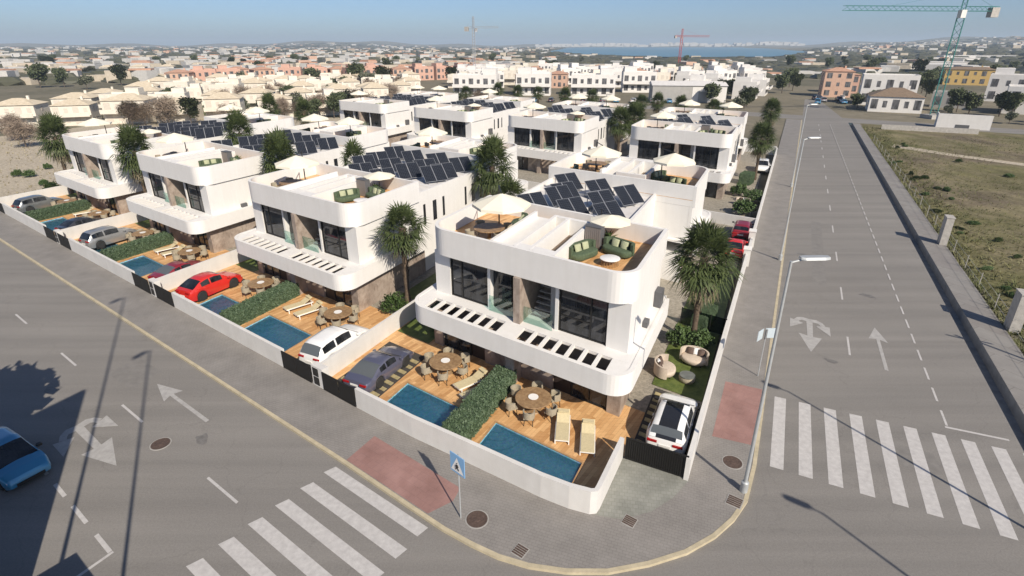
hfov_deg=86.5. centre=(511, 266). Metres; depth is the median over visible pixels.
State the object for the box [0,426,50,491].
parked car
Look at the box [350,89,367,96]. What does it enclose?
parasol
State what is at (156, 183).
window
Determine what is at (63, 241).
driveway gate
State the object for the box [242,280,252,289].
garden chair
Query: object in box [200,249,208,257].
garden chair
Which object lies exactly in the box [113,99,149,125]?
tree
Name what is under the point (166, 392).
straight arrow
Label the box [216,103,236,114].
tree
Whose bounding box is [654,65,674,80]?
white modern house
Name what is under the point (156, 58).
tree
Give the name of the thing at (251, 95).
terraced house
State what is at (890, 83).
window
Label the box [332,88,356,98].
tree
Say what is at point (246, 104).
tree
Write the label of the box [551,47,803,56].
lagoon water
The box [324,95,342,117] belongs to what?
tree
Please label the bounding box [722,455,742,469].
manhole cover
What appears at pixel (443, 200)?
side window
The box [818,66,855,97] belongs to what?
brick house
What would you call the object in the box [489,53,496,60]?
tree
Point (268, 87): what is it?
tree
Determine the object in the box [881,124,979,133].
site wall
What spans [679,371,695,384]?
round garden table
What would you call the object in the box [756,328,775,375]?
road sign
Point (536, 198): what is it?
solar panel
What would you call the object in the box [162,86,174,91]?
tree
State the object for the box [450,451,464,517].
crossing sign
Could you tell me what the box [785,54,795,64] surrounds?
tree
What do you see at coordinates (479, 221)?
garden chair
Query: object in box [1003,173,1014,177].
shrub
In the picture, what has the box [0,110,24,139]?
tree
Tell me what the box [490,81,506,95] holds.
palm tree
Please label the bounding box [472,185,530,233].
parasol
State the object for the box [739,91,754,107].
tree
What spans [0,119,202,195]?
dry grass
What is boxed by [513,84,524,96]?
palm tree
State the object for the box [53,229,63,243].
meter pier
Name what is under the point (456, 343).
window
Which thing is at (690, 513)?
pavement
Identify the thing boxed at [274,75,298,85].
terraced house
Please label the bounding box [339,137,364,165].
palm tree
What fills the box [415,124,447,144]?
parasol
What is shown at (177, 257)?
garden chair
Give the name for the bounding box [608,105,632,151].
palm tree
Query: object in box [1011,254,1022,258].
shrub
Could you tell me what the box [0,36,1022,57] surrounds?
hills
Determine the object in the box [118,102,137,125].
tree
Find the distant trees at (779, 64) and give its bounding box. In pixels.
[0,36,1023,85]
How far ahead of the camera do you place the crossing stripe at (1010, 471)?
24.59 m
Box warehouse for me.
[648,81,727,102]
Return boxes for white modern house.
[452,68,499,95]
[456,64,476,73]
[466,65,481,72]
[474,64,484,68]
[481,68,503,87]
[485,64,504,69]
[489,61,505,67]
[515,67,551,95]
[532,67,549,72]
[538,60,552,68]
[557,64,580,83]
[568,63,589,71]
[571,68,615,95]
[589,66,597,71]
[598,65,607,68]
[612,63,628,70]
[613,67,621,86]
[621,66,656,92]
[629,62,650,70]
[635,60,653,70]
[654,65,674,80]
[675,71,697,80]
[677,66,703,74]
[684,75,711,80]
[702,70,722,75]
[705,73,726,80]
[707,65,736,79]
[708,61,728,67]
[731,62,755,76]
[731,77,762,98]
[738,64,762,76]
[739,67,766,77]
[749,74,772,95]
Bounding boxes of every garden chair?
[128,236,135,240]
[171,249,181,257]
[172,254,181,260]
[187,253,194,260]
[199,245,205,254]
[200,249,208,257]
[241,286,251,295]
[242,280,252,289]
[256,287,264,293]
[272,276,279,283]
[316,315,326,328]
[319,307,327,317]
[331,319,340,326]
[335,302,344,306]
[348,312,358,324]
[351,305,359,316]
[420,363,431,380]
[424,352,433,368]
[437,370,447,383]
[443,347,453,352]
[456,363,467,378]
[461,352,469,367]
[465,228,475,235]
[475,220,485,233]
[502,222,511,231]
[505,397,517,411]
[510,384,521,403]
[523,409,534,426]
[532,380,542,387]
[544,403,557,422]
[551,389,560,405]
[582,163,589,169]
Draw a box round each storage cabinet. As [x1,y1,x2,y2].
[221,150,231,162]
[356,177,369,196]
[567,114,574,120]
[585,223,604,249]
[701,124,710,132]
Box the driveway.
[595,457,688,518]
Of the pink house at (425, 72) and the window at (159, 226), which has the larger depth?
the pink house at (425, 72)
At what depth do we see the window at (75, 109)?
129.54 m
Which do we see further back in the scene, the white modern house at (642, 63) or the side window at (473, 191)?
the white modern house at (642, 63)
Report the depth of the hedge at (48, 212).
61.16 m
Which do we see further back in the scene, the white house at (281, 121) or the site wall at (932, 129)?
the site wall at (932, 129)
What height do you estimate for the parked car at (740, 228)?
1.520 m
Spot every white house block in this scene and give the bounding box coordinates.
[858,73,921,104]
[984,68,1023,101]
[1001,84,1023,114]
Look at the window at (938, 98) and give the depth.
168.13 m
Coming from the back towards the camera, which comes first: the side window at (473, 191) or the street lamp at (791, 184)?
the street lamp at (791, 184)
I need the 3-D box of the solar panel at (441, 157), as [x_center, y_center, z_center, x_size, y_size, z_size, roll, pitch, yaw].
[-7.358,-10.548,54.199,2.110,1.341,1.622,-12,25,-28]
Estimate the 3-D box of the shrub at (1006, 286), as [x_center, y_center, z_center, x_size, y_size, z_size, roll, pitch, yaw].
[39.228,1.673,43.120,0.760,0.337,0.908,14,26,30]
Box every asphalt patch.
[108,358,161,388]
[811,221,826,286]
[894,443,942,475]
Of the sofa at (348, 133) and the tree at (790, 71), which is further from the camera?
the tree at (790, 71)
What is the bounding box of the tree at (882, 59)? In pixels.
[877,56,887,64]
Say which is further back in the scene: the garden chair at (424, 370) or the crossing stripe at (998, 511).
the garden chair at (424, 370)
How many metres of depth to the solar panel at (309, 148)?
60.63 m
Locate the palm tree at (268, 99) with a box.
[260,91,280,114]
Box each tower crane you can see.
[464,16,497,64]
[674,29,709,61]
[842,0,1000,118]
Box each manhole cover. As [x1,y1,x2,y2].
[149,437,171,450]
[465,510,488,528]
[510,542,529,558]
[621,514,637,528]
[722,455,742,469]
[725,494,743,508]
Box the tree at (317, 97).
[305,92,327,113]
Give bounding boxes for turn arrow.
[53,416,117,465]
[790,317,830,350]
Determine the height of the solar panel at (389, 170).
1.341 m
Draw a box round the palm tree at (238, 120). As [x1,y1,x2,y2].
[220,106,258,144]
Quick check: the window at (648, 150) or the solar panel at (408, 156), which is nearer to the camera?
the solar panel at (408, 156)
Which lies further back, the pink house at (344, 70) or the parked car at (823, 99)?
the pink house at (344, 70)
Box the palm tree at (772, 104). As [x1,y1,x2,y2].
[760,97,782,134]
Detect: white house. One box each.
[54,126,216,214]
[126,141,313,252]
[204,112,294,143]
[234,163,454,311]
[283,121,389,166]
[339,97,424,146]
[364,135,527,211]
[397,91,458,104]
[407,103,505,141]
[415,192,668,416]
[467,95,534,141]
[508,110,607,173]
[525,152,710,283]
[552,100,630,151]
[626,119,738,199]
[659,107,747,165]
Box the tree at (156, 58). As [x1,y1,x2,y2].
[152,56,160,60]
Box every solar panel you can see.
[133,125,151,129]
[147,126,166,133]
[158,122,175,133]
[171,131,190,135]
[173,124,191,131]
[176,121,190,124]
[180,126,197,136]
[194,128,214,138]
[197,124,214,127]
[200,120,216,124]
[203,126,222,136]
[211,139,232,145]
[214,121,228,130]
[238,136,257,147]
[242,144,263,150]
[254,134,266,138]
[257,138,269,148]
[284,132,302,143]
[294,141,317,154]
[301,134,320,145]
[317,137,338,149]
[348,162,372,171]
[351,154,377,169]
[365,151,387,165]
[369,167,395,176]
[378,157,401,172]
[383,145,404,158]
[394,162,422,179]
[401,149,423,162]
[404,99,413,105]
[410,98,422,104]
[413,158,435,170]
[420,164,447,183]
[424,96,435,102]
[425,152,448,163]
[430,162,457,181]
[448,156,473,172]
[489,104,502,110]
[494,103,505,111]
[503,102,515,108]
[516,191,547,205]
[544,184,572,207]
[547,107,558,111]
[550,181,580,196]
[551,105,562,108]
[554,172,583,190]
[556,196,589,213]
[559,109,570,112]
[584,178,614,197]
[586,189,614,212]
[590,111,603,119]
[592,200,625,217]
[600,109,612,116]
[612,184,644,207]
[676,114,687,119]
[677,117,690,122]
[699,120,712,124]
[702,118,715,124]
[717,120,730,125]
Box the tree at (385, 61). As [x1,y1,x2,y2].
[382,58,393,64]
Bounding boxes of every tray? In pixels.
[441,358,449,362]
[528,394,537,399]
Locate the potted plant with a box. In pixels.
[604,229,618,236]
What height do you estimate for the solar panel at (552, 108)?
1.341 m
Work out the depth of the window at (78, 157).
65.96 m
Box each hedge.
[25,199,91,220]
[99,231,173,261]
[219,280,300,325]
[441,364,516,439]
[690,302,717,330]
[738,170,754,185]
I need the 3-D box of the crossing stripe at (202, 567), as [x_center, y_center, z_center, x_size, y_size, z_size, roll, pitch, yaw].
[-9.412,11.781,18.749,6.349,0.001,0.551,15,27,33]
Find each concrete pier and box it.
[937,214,955,245]
[1003,288,1023,333]
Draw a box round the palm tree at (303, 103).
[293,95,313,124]
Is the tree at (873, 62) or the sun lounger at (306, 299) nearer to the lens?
the sun lounger at (306, 299)
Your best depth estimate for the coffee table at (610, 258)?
29.28 m
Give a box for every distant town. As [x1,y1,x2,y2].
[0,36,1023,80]
[0,41,1023,73]
[10,38,1021,69]
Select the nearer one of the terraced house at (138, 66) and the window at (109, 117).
the window at (109, 117)
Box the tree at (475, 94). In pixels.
[470,88,487,96]
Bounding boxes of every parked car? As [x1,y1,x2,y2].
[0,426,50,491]
[11,195,62,211]
[54,216,103,229]
[78,225,137,248]
[147,260,201,278]
[175,271,242,301]
[298,324,368,366]
[343,346,413,391]
[645,393,700,453]
[725,238,747,257]
[731,220,753,239]
[757,158,770,172]
[811,95,822,99]
[814,98,820,103]
[821,97,826,101]
[835,96,842,100]
[839,99,847,103]
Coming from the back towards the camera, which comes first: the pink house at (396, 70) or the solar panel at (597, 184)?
the pink house at (396, 70)
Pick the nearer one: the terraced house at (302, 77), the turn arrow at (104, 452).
the turn arrow at (104, 452)
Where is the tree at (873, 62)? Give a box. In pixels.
[865,58,880,66]
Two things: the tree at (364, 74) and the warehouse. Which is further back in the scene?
the tree at (364, 74)
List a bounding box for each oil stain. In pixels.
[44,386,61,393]
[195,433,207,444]
[824,358,837,363]
[859,293,874,297]
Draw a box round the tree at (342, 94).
[328,91,346,115]
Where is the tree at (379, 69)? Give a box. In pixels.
[373,65,391,74]
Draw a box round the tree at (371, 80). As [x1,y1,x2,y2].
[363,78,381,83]
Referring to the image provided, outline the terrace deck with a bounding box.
[10,194,693,487]
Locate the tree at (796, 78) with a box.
[790,72,804,90]
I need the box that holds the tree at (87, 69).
[81,66,96,71]
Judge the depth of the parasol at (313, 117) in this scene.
68.72 m
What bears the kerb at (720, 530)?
on the ground at (790, 99)
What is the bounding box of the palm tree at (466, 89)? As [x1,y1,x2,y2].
[460,86,471,98]
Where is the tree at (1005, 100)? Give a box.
[993,91,1022,116]
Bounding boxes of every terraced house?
[0,95,50,127]
[49,96,101,125]
[50,90,101,114]
[74,64,86,68]
[87,87,123,94]
[98,87,147,114]
[99,91,156,123]
[123,80,160,87]
[129,64,147,68]
[140,84,163,93]
[146,75,174,89]
[147,87,189,101]
[153,96,203,122]
[158,63,175,67]
[164,76,195,87]
[186,83,202,102]
[193,78,203,89]
[200,88,233,106]
[202,77,228,92]
[203,89,245,115]
[205,72,227,80]
[208,78,243,92]
[215,74,237,80]
[236,72,257,80]
[238,86,274,109]
[241,77,266,88]
[254,76,271,84]
[255,83,281,92]
[256,91,293,116]
[263,72,284,82]
[273,74,299,83]
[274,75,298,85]
[284,85,312,103]
[288,79,314,92]
[297,74,312,80]
[305,76,332,92]
[305,88,338,115]
[307,74,327,78]
[320,69,340,78]
[322,82,351,92]
[335,73,356,80]
[338,76,359,89]
[355,81,382,89]
[360,80,388,97]
[361,74,381,82]
[368,74,392,85]
[389,79,410,93]
[391,73,408,81]
[397,70,420,79]
[397,75,420,90]
[447,71,468,87]
[498,67,516,84]
[514,63,529,68]
[543,66,557,72]
[579,69,599,72]
[656,68,669,80]
[663,64,674,73]
[691,66,700,69]
[718,63,727,67]
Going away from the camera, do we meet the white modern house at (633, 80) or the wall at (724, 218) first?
the wall at (724, 218)
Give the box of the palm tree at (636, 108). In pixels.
[621,100,646,138]
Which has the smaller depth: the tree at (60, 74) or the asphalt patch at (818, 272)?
the asphalt patch at (818, 272)
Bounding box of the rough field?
[861,123,1023,336]
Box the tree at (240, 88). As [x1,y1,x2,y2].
[232,85,250,93]
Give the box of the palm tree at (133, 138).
[107,123,153,192]
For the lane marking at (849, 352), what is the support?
on the road
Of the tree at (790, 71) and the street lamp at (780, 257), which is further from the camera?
the tree at (790, 71)
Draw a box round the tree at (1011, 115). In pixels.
[1005,111,1018,123]
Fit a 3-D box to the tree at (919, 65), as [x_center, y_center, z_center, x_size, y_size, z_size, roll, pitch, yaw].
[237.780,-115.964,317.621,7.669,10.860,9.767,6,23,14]
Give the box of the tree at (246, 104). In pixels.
[244,98,249,108]
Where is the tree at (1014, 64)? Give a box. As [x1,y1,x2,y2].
[1009,61,1020,67]
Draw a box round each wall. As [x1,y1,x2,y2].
[0,185,75,205]
[2,203,46,236]
[61,212,147,240]
[68,238,134,284]
[156,241,262,290]
[171,292,283,366]
[320,299,435,376]
[355,387,623,513]
[528,181,755,228]
[628,137,776,154]
[683,253,747,480]
[753,148,777,228]
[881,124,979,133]
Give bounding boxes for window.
[13,107,21,113]
[52,108,59,113]
[72,107,78,112]
[73,151,86,172]
[75,117,81,123]
[98,158,112,181]
[103,103,110,109]
[106,114,113,121]
[108,197,117,212]
[148,172,165,199]
[154,221,165,231]
[185,183,204,212]
[197,233,209,249]
[205,101,211,107]
[261,204,285,238]
[264,248,281,278]
[320,221,348,259]
[332,272,351,306]
[344,110,353,117]
[370,113,381,126]
[419,118,430,129]
[423,204,426,223]
[433,199,436,219]
[442,196,444,214]
[444,313,472,355]
[450,258,487,305]
[452,121,465,136]
[454,78,458,83]
[464,186,466,204]
[471,183,474,200]
[514,127,529,146]
[517,156,522,168]
[557,132,573,151]
[558,289,608,345]
[570,358,606,409]
[587,78,591,83]
[602,78,606,83]
[637,140,658,159]
[694,146,719,168]
[705,182,717,197]
[825,81,830,86]
[847,73,852,78]
[862,93,867,101]
[864,79,871,87]
[870,99,878,108]
[886,80,894,87]
[891,99,899,108]
[909,80,917,88]
[913,100,921,109]
[934,96,941,104]
[987,91,995,98]
[991,79,998,86]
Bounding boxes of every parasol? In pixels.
[77,116,111,133]
[141,127,160,135]
[156,130,193,151]
[218,103,241,110]
[243,105,269,120]
[274,151,318,179]
[301,112,328,127]
[334,116,363,132]
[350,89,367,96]
[363,169,394,188]
[408,85,423,88]
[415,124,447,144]
[426,94,446,100]
[431,85,446,89]
[467,103,480,106]
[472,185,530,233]
[480,88,497,98]
[523,101,545,108]
[568,92,587,104]
[569,110,584,114]
[582,142,621,171]
[590,208,630,234]
[601,94,619,105]
[650,109,675,125]
[653,148,695,180]
[679,98,699,110]
[719,100,742,115]
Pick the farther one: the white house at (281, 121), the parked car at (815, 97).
the parked car at (815, 97)
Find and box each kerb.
[0,120,801,574]
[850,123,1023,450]
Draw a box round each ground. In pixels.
[0,47,1023,410]
[0,115,340,196]
[226,140,765,430]
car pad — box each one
[337,341,423,398]
[635,388,699,454]
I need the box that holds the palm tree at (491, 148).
[469,131,518,197]
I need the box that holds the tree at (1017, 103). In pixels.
[1012,92,1023,110]
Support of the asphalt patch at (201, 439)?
on the road
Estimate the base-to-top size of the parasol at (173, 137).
3.062 m
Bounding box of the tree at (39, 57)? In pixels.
[37,55,45,60]
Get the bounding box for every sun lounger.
[72,207,93,216]
[153,241,179,254]
[160,244,185,257]
[283,294,312,313]
[293,300,322,319]
[453,367,487,392]
[459,377,485,398]
[554,408,570,444]
[580,418,594,456]
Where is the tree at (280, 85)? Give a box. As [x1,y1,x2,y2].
[274,82,284,86]
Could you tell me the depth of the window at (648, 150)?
72.27 m
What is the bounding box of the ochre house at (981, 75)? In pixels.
[941,66,995,85]
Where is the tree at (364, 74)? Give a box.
[357,70,376,79]
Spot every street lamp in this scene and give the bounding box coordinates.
[740,255,830,493]
[778,137,820,260]
[790,104,817,186]
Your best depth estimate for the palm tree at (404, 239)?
38.04 m
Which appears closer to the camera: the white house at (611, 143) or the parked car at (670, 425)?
the parked car at (670, 425)
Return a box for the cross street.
[629,105,1023,133]
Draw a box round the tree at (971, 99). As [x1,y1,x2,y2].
[961,91,985,114]
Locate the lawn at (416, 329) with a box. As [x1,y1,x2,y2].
[67,193,734,401]
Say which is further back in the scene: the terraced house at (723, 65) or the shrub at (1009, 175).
the terraced house at (723, 65)
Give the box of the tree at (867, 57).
[863,54,871,59]
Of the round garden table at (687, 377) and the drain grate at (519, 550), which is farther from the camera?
the round garden table at (687, 377)
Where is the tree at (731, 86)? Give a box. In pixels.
[727,78,735,97]
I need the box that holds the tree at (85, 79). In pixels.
[76,74,94,88]
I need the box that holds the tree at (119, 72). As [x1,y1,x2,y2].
[107,65,127,84]
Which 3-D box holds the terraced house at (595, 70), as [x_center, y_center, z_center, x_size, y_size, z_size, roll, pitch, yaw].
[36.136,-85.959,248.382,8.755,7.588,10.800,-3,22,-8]
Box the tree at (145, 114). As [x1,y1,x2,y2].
[129,101,155,124]
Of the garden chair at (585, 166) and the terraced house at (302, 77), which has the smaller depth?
the garden chair at (585, 166)
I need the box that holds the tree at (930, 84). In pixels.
[921,79,937,96]
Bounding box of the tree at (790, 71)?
[784,67,800,86]
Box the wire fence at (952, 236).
[874,137,1023,339]
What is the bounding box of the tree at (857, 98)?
[850,93,864,108]
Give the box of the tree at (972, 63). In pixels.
[968,61,977,64]
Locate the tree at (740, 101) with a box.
[732,96,746,109]
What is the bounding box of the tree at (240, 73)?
[235,71,244,75]
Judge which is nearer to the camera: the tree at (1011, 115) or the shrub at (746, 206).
the shrub at (746, 206)
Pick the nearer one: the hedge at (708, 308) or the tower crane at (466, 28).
the hedge at (708, 308)
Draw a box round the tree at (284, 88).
[277,84,293,94]
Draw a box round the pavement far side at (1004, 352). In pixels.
[853,123,1023,413]
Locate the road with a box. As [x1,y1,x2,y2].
[0,99,1023,575]
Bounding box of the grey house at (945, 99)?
[929,90,969,108]
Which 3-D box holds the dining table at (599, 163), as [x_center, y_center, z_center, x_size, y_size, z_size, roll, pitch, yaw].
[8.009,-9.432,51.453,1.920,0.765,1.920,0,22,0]
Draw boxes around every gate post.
[741,246,751,266]
[747,228,756,246]
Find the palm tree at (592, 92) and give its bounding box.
[586,87,599,101]
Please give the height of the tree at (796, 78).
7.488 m
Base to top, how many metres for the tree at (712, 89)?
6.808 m
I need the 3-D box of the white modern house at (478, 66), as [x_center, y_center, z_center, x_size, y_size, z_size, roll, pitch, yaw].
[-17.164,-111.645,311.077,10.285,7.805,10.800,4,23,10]
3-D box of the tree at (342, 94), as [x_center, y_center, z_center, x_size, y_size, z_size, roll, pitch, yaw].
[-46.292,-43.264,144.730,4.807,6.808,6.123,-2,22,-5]
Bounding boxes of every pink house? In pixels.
[164,68,194,79]
[189,66,216,80]
[214,65,239,74]
[230,65,248,74]
[249,66,274,76]
[278,64,302,75]
[304,64,327,76]
[327,65,341,74]
[342,64,364,73]
[365,64,375,73]
[389,65,411,75]
[408,63,433,79]
[431,63,452,79]
[551,70,568,87]
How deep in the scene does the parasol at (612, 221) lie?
31.98 m
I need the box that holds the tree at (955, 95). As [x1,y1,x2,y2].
[947,87,967,111]
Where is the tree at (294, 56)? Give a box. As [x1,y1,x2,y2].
[290,53,298,58]
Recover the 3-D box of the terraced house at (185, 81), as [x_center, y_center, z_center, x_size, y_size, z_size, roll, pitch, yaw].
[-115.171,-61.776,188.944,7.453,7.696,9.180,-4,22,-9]
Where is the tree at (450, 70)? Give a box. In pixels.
[445,65,456,76]
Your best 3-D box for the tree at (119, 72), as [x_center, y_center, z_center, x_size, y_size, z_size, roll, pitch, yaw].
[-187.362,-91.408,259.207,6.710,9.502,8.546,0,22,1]
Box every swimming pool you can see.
[41,217,67,229]
[91,242,118,252]
[118,254,164,276]
[198,293,240,314]
[243,314,312,351]
[385,381,458,426]
[478,420,583,483]
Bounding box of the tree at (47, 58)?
[43,56,55,61]
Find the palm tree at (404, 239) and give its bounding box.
[369,200,433,302]
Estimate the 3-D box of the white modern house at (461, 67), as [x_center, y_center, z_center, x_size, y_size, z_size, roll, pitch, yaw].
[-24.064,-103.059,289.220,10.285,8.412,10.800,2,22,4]
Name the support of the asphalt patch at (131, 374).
on the road
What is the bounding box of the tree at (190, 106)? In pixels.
[176,96,199,122]
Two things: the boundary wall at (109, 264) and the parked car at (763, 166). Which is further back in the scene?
the parked car at (763, 166)
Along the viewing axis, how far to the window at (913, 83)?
168.33 m
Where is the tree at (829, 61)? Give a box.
[825,57,834,66]
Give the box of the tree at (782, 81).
[774,73,790,92]
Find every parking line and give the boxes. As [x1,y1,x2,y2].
[77,551,113,575]
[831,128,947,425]
[945,426,1008,440]
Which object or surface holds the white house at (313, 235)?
on the garden ground at (641, 394)
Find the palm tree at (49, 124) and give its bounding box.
[31,110,73,193]
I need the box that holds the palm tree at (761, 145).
[745,120,779,179]
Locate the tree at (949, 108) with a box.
[943,104,953,113]
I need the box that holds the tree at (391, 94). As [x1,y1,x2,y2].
[385,91,396,98]
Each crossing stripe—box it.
[186,558,219,575]
[218,537,275,575]
[248,517,331,575]
[275,499,383,575]
[300,482,406,558]
[324,467,427,535]
[770,396,785,469]
[799,402,812,478]
[824,408,842,487]
[849,414,874,496]
[876,420,908,507]
[903,426,943,517]
[932,433,979,528]
[961,439,1018,540]
[991,446,1023,513]
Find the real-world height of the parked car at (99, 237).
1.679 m
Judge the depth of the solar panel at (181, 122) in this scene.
77.07 m
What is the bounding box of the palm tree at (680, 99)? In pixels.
[671,94,689,107]
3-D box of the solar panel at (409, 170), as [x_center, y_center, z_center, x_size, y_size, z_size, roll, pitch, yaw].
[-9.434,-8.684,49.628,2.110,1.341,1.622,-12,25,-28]
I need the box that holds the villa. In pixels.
[865,86,925,113]
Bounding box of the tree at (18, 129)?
[2,119,40,146]
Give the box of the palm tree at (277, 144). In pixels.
[258,126,299,174]
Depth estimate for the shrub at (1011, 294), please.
41.93 m
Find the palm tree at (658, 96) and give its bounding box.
[649,92,667,112]
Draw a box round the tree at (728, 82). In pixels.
[717,78,730,92]
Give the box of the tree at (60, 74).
[49,67,68,86]
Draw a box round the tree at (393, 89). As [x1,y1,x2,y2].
[384,83,400,93]
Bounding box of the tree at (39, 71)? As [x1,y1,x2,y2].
[23,62,50,87]
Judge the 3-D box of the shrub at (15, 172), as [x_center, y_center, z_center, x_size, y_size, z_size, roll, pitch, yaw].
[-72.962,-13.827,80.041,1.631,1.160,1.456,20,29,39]
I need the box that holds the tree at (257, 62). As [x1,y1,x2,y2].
[254,60,265,64]
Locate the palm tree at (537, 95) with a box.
[531,86,544,109]
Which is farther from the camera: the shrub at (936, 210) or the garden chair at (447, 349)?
the shrub at (936, 210)
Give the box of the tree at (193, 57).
[189,54,197,59]
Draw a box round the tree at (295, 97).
[288,91,302,102]
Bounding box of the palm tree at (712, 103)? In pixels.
[704,98,721,109]
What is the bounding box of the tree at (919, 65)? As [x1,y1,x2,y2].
[912,58,929,70]
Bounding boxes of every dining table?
[57,198,76,202]
[88,210,108,217]
[131,230,153,235]
[177,247,201,260]
[247,278,273,290]
[279,179,301,184]
[323,306,351,323]
[429,352,461,375]
[473,223,504,239]
[515,387,551,413]
[587,161,606,171]
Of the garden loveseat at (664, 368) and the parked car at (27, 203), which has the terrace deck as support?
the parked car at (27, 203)
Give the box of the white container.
[934,112,993,130]
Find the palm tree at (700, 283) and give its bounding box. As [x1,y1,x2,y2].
[662,217,743,341]
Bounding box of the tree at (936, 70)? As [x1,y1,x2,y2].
[924,68,939,77]
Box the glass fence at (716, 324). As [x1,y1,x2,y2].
[680,307,726,334]
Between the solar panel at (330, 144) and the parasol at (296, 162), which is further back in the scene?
the solar panel at (330, 144)
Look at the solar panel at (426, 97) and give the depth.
113.81 m
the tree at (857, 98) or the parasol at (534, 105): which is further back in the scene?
the tree at (857, 98)
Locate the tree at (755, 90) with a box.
[743,86,758,105]
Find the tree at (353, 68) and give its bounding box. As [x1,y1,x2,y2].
[346,62,364,73]
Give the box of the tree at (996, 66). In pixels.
[990,63,1008,68]
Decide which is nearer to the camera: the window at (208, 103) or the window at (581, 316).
the window at (581, 316)
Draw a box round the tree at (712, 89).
[704,82,721,98]
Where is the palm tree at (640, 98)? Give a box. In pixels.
[633,94,649,119]
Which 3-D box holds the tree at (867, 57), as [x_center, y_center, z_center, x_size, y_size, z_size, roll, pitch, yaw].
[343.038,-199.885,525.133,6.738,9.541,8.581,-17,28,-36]
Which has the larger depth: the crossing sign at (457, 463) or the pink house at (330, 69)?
the pink house at (330, 69)
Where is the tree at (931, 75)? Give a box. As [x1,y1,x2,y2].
[918,70,938,92]
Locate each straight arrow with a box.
[157,384,208,421]
[869,328,888,370]
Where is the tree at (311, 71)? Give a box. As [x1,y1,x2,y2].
[304,67,320,76]
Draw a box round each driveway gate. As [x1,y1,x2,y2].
[43,226,56,241]
[57,233,70,249]
[131,272,150,293]
[153,284,174,306]
[281,350,312,382]
[321,372,355,406]
[624,437,688,476]
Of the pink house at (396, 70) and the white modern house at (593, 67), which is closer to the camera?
the white modern house at (593, 67)
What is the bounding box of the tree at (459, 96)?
[452,91,461,99]
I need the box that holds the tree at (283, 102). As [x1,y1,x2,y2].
[273,95,288,115]
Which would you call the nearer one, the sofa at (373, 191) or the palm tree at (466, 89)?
the sofa at (373, 191)
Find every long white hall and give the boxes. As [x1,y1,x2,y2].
[927,57,979,59]
[929,61,967,64]
[929,63,966,66]
[937,55,975,57]
[972,55,1015,57]
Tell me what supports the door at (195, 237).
in the white house at (186, 198)
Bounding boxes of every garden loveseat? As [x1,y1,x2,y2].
[653,354,675,379]
[679,345,708,367]
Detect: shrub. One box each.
[10,169,22,175]
[22,169,36,177]
[38,179,48,184]
[42,181,60,188]
[43,163,52,168]
[379,291,407,313]
[666,323,693,345]
[685,328,715,348]
[691,297,713,306]
[730,182,746,194]
[731,197,756,213]
[742,188,762,202]
[929,208,942,212]
[967,220,981,224]
[980,266,994,270]
[992,237,1003,241]
[1001,285,1012,289]
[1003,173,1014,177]
[1005,291,1014,296]
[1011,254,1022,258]
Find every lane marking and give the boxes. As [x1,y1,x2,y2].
[15,314,237,502]
[44,471,111,552]
[818,124,850,354]
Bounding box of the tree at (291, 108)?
[286,101,309,119]
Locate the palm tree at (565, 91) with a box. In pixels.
[557,86,572,101]
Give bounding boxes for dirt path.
[891,144,1023,165]
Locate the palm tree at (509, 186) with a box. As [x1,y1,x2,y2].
[493,173,526,196]
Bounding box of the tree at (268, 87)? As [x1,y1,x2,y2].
[262,82,275,91]
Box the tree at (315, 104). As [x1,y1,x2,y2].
[307,98,321,113]
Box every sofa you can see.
[198,158,221,166]
[333,188,359,202]
[346,131,361,136]
[366,186,384,197]
[470,147,480,154]
[511,212,527,224]
[569,239,597,261]
[571,164,578,169]
[574,118,585,120]
[602,236,634,259]
[651,170,667,180]
[664,176,686,184]
[710,129,725,133]
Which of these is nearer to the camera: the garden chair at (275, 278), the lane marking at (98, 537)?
the lane marking at (98, 537)
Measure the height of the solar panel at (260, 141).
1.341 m
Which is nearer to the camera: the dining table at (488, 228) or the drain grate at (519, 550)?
the drain grate at (519, 550)
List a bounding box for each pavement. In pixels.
[0,119,800,568]
[347,436,458,512]
[712,381,761,444]
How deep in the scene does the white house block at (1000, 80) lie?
184.40 m
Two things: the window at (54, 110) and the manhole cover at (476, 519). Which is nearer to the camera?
the manhole cover at (476, 519)
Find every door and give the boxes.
[106,198,110,209]
[192,234,199,245]
[277,252,286,279]
[312,367,318,376]
[313,376,319,385]
[325,270,334,299]
[472,322,484,359]
[523,157,527,169]
[554,352,571,394]
[698,92,706,101]
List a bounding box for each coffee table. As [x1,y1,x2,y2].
[353,198,367,202]
[600,254,619,267]
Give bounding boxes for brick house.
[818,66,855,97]
[851,73,860,92]
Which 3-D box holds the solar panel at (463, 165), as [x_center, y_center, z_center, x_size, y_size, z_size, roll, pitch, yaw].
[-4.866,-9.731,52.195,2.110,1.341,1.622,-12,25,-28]
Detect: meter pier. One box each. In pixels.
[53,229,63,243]
[148,277,160,296]
[311,361,328,388]
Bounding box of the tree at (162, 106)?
[143,93,180,122]
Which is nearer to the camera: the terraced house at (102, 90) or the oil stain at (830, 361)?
the oil stain at (830, 361)

